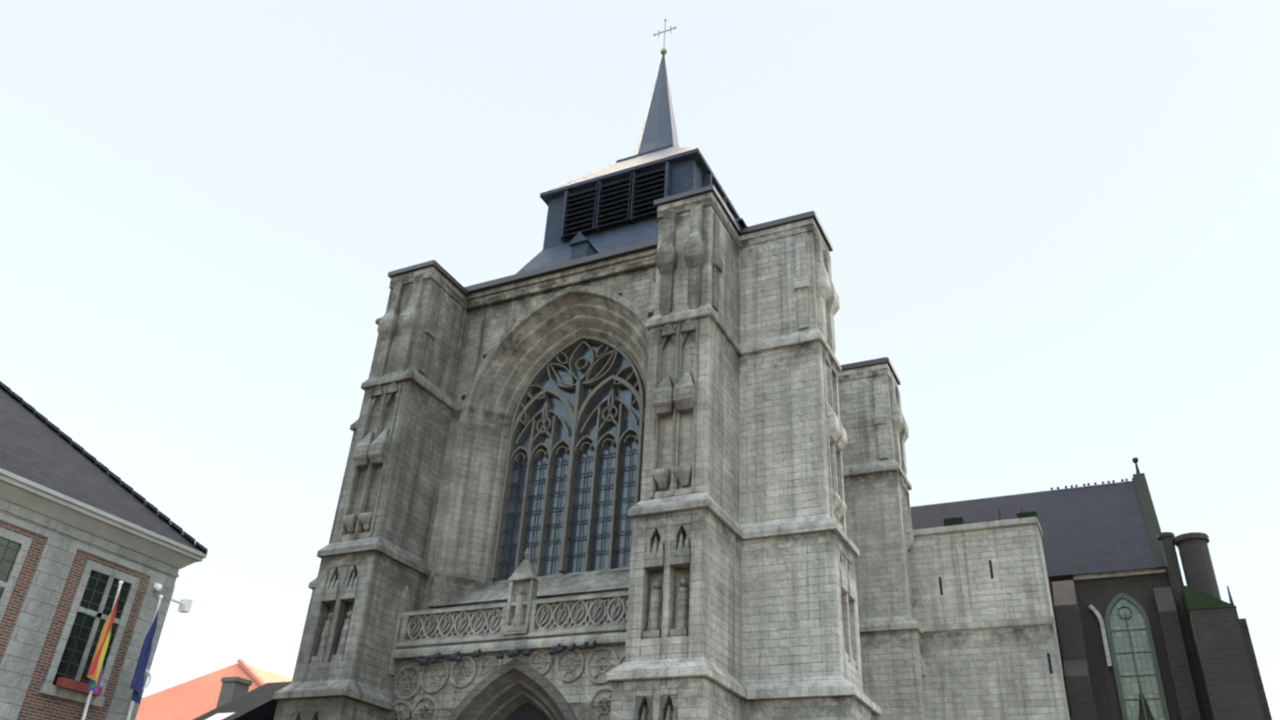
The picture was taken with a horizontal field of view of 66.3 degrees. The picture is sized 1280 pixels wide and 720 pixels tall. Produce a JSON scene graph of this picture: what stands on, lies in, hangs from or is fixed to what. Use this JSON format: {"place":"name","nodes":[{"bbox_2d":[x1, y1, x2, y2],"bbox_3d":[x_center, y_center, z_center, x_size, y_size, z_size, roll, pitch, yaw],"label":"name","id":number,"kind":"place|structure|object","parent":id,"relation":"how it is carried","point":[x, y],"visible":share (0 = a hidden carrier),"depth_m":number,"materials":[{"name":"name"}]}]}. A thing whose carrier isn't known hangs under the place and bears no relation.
{"place":"outdoors","nodes":[
{"label":"outdoors","id":0,"kind":"place"},
{"bbox_2d":[0,539,129,683],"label":"town hall window frames","id":1,"kind":"structure","parent":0,"point":[82,625],"depth_m":22.01,"materials":[{"name":"wood"}]},
{"bbox_2d":[0,520,149,719],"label":"town hall brick walls","id":2,"kind":"structure","parent":0,"point":[35,705],"depth_m":21.42,"materials":[{"name":"red brick"}]},
{"bbox_2d":[0,497,179,719],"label":"town hall stone dressings","id":3,"kind":"structure","parent":2,"relation":"attached to","point":[63,542],"depth_m":21.84,"materials":[{"name":"grey stone"}]},
{"bbox_2d":[0,536,131,685],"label":"window panes","id":4,"kind":"structure","parent":3,"relation":"in","point":[6,567],"depth_m":22.11,"materials":[{"name":"black glass"}]},
{"bbox_2d":[55,676,102,696],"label":"town hall flower boxes","id":5,"kind":"object","parent":3,"relation":"on","point":[71,684],"visible":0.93,"depth_m":21.44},
{"bbox_2d":[81,580,123,719],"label":"flagpole","id":6,"kind":"object","parent":3,"relation":"on","point":[120,583],"visible":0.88,"depth_m":21.69,"materials":[{"name":"white metal"}]},
{"bbox_2d":[86,593,118,693],"bbox_3d":[-11.845,6.220,21.768,0.351,2.296,0.457,-11,-33,24],"label":"rainbow flag","id":7,"kind":"object","parent":6,"relation":"attached to","point":[94,672],"visible":0.94,"depth_m":21.53,"materials":[{"name":"multicoloured fabric"}]},
{"bbox_2d":[0,467,207,568],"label":"cornice","id":8,"kind":"structure","parent":3,"relation":"attached to","point":[17,489],"depth_m":22.50,"materials":[{"name":"white paint"}]},
{"bbox_2d":[126,594,163,719],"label":"flagpole","id":9,"kind":"object","parent":3,"relation":"on","point":[161,597],"visible":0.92,"depth_m":22.77,"materials":[{"name":"white metal"}]},
{"bbox_2d":[132,669,151,689],"bbox_3d":[-11.513,7.373,22.661,0.040,0.475,0.475,-11,-33,24],"label":"blue flagpole ring","id":10,"kind":"object","parent":9,"relation":"attached to","point":[149,678],"visible":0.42,"depth_m":22.81,"materials":[{"name":"metal"}]},
{"bbox_2d":[129,607,158,705],"bbox_3d":[-11.359,6.752,22.626,0.351,2.296,0.457,-11,-33,24],"label":"flag","id":11,"kind":"object","parent":9,"relation":"attached to","point":[137,682],"visible":0.98,"depth_m":22.39,"materials":[{"name":"blue fabric"}]},
{"bbox_2d":[153,582,193,612],"bbox_3d":[-11.573,5.871,24.210,0.366,0.400,1.196,-11,-33,24],"label":"floodlight","id":12,"kind":"object","parent":3,"relation":"attached to","point":[185,605],"visible":0.98,"depth_m":24.49,"materials":[{"name":"white metal"}]},
{"bbox_2d":[0,385,206,553],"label":"roof","id":13,"kind":"structure","parent":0,"point":[35,447],"depth_m":23.63,"materials":[{"name":"grey tile"}]},
{"bbox_2d":[0,380,208,553],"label":"roof edge tiles","id":14,"kind":"object","parent":13,"relation":"on","point":[100,464],"visible":0.85,"depth_m":25.04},
{"bbox_2d":[135,662,292,719],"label":"red roof tiles","id":15,"kind":"object","parent":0,"point":[194,698],"visible":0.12,"depth_m":40.38,"materials":[{"name":"tile"}]},
{"bbox_2d":[237,658,266,686],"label":"ridge tiles","id":16,"kind":"object","parent":15,"relation":"on","point":[249,670],"visible":0.46,"depth_m":40.35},
{"bbox_2d":[192,681,291,719],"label":"roof","id":17,"kind":"structure","parent":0,"point":[259,703],"depth_m":27.97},
{"bbox_2d":[205,712,234,719],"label":"skylight","id":18,"kind":"object","parent":17,"relation":"in","point":[218,716],"visible":1,"depth_m":27.21},
{"bbox_2d":[215,675,253,707],"bbox_3d":[-14.606,13.056,34.412,0.750,3.600,0.750,-11,-33,24],"label":"house chimney","id":19,"kind":"object","parent":17,"relation":"on","point":[233,688],"visible":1,"depth_m":34.89,"materials":[{"name":"grey concrete"}]},
{"bbox_2d":[272,266,468,719],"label":"buttress","id":20,"kind":"object","parent":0,"point":[372,555],"visible":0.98,"depth_m":28.31,"materials":[{"name":"grey stone"}]},
{"bbox_2d":[388,192,746,719],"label":"church facade","id":21,"kind":"structure","parent":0,"point":[614,672],"depth_m":25.91,"materials":[{"name":"grey stone"}]},
{"bbox_2d":[387,548,629,675],"bbox_3d":[-3.116,6.434,25.628,8.240,3.150,0.340,-11,-33,24],"label":"balustrade","id":22,"kind":"object","parent":21,"relation":"attached to","point":[521,611],"visible":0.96,"depth_m":25.73,"materials":[{"name":"grey stone"}]},
{"bbox_2d":[447,658,576,719],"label":"church tower portal mouldings","id":23,"kind":"object","parent":21,"relation":"attached to","point":[504,691],"visible":0.98,"depth_m":24.94,"materials":[{"name":"grey stone"}]},
{"bbox_2d":[491,336,646,580],"bbox_3d":[-1.996,2.660,29.843,4.770,7.828,0.300,-11,-33,24],"label":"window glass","id":24,"kind":"object","parent":21,"relation":"in","point":[602,379],"visible":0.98,"depth_m":30.06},
{"bbox_2d":[496,342,639,580],"bbox_3d":[-1.931,2.727,29.960,4.680,7.836,0.001,-11,-33,24],"label":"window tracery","id":25,"kind":"object","parent":24,"relation":"in","point":[558,407],"visible":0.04,"depth_m":29.31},
{"bbox_2d":[498,445,637,578],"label":"window bars","id":26,"kind":"object","parent":24,"relation":"attached to","point":[582,505],"visible":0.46,"depth_m":28.86,"materials":[{"name":"black metal"}]},
{"bbox_2d":[515,144,747,274],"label":"tower roof","id":27,"kind":"structure","parent":21,"relation":"on","point":[691,167],"depth_m":36.01,"materials":[{"name":"grey metal"}]},
{"bbox_2d":[634,53,679,154],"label":"spire","id":28,"kind":"object","parent":27,"relation":"on","point":[658,130],"visible":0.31,"depth_m":41.32,"materials":[{"name":"grey metal"}]},
{"bbox_2d":[653,18,675,55],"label":"cross","id":29,"kind":"object","parent":28,"relation":"on","point":[663,50],"visible":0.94,"depth_m":44.65,"materials":[{"name":"grey metal"}]},
{"bbox_2d":[375,184,900,384],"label":"church tower buttress caps","id":30,"kind":"object","parent":21,"relation":"on","point":[630,249],"visible":0.31,"depth_m":31.35,"materials":[{"name":"grey stone"}]},
{"bbox_2d":[0,0,1279,719],"label":"sky","id":31,"kind":"structure","parent":0,"point":[1056,223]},
{"bbox_2d":[559,161,738,241],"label":"louvers","id":32,"kind":"object","parent":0,"point":[631,203],"visible":0.44,"depth_m":36.03,"materials":[{"name":"black metal"}]},
{"bbox_2d":[633,197,738,719],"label":"buttress carvings","id":33,"kind":"object","parent":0,"point":[681,397],"visible":0.9,"depth_m":24.80,"materials":[{"name":"grey stone"}]},
{"bbox_2d":[738,217,1070,719],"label":"aisle wall buttresses","id":34,"kind":"structure","parent":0,"point":[849,611],"depth_m":28.57,"materials":[{"name":"grey stone"}]},
{"bbox_2d":[942,510,1040,526],"bbox_3d":[11.561,5.367,32.234,2.900,0.300,1.050,-11,-33,24],"label":"aisle wall moss","id":35,"kind":"object","parent":34,"relation":"on","point":[953,521],"visible":0.39,"depth_m":32.23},
{"bbox_2d":[1047,532,1272,719],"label":"brick chapel walls","id":36,"kind":"structure","parent":0,"point":[1214,667],"depth_m":29.60,"materials":[{"name":"brown brick"}]},
{"bbox_2d":[910,480,1156,576],"bbox_3d":[14.793,7.290,37.209,8.650,4.750,8.600,-11,-33,24],"label":"roof","id":37,"kind":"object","parent":36,"relation":"on","point":[1094,528],"depth_m":35.18,"materials":[{"name":"grey tile"}]},
{"bbox_2d":[1072,566,1167,665],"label":"brick chapel stone dressings","id":38,"kind":"structure","parent":36,"relation":"attached to","point":[1118,573],"depth_m":31.47,"materials":[{"name":"grey stone"}]},
{"bbox_2d":[1095,583,1181,719],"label":"window frame","id":39,"kind":"object","parent":36,"relation":"attached to","point":[1111,593],"visible":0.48,"depth_m":30.42,"materials":[{"name":"grey stone"}]},
{"bbox_2d":[1104,592,1169,719],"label":"window muntins","id":40,"kind":"object","parent":39,"relation":"in","point":[1131,599],"visible":0.94,"depth_m":30.36,"materials":[{"name":"grey metal"}]},
{"bbox_2d":[1110,597,1164,719],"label":"window glass","id":41,"kind":"object","parent":40,"relation":"in","point":[1149,688],"visible":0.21,"depth_m":30.35,"materials":[{"name":"glass"}]},
{"bbox_2d":[1132,472,1167,568],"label":"gable parapet","id":42,"kind":"structure","parent":36,"relation":"attached to","point":[1151,520],"depth_m":33.96,"materials":[{"name":"stone"}]},
{"bbox_2d":[1181,584,1237,620],"bbox_3d":[17.117,7.241,29.504,1.240,0.860,1.420,-11,-33,24],"label":"chapel buttress moss","id":43,"kind":"object","parent":36,"relation":"attached to","point":[1195,599],"visible":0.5,"depth_m":29.11,"materials":[{"name":"green plant"}]},
{"label":"ground cobbles","id":44,"kind":"object","parent":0,"visible":0},
{"bbox_2d":[461,166,1139,719],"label":"dark church recesses","id":45,"kind":"object","parent":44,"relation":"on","point":[527,711],"visible":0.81,"depth_m":35.91,"materials":[{"name":"black"}]},
{"bbox_2d":[414,640,596,665],"bbox_3d":[-2.897,7.354,24.672,6.819,0.333,0.207,-11,-33,24],"label":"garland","id":46,"kind":"object","parent":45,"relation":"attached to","point":[433,658],"visible":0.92,"depth_m":24.82}
]}

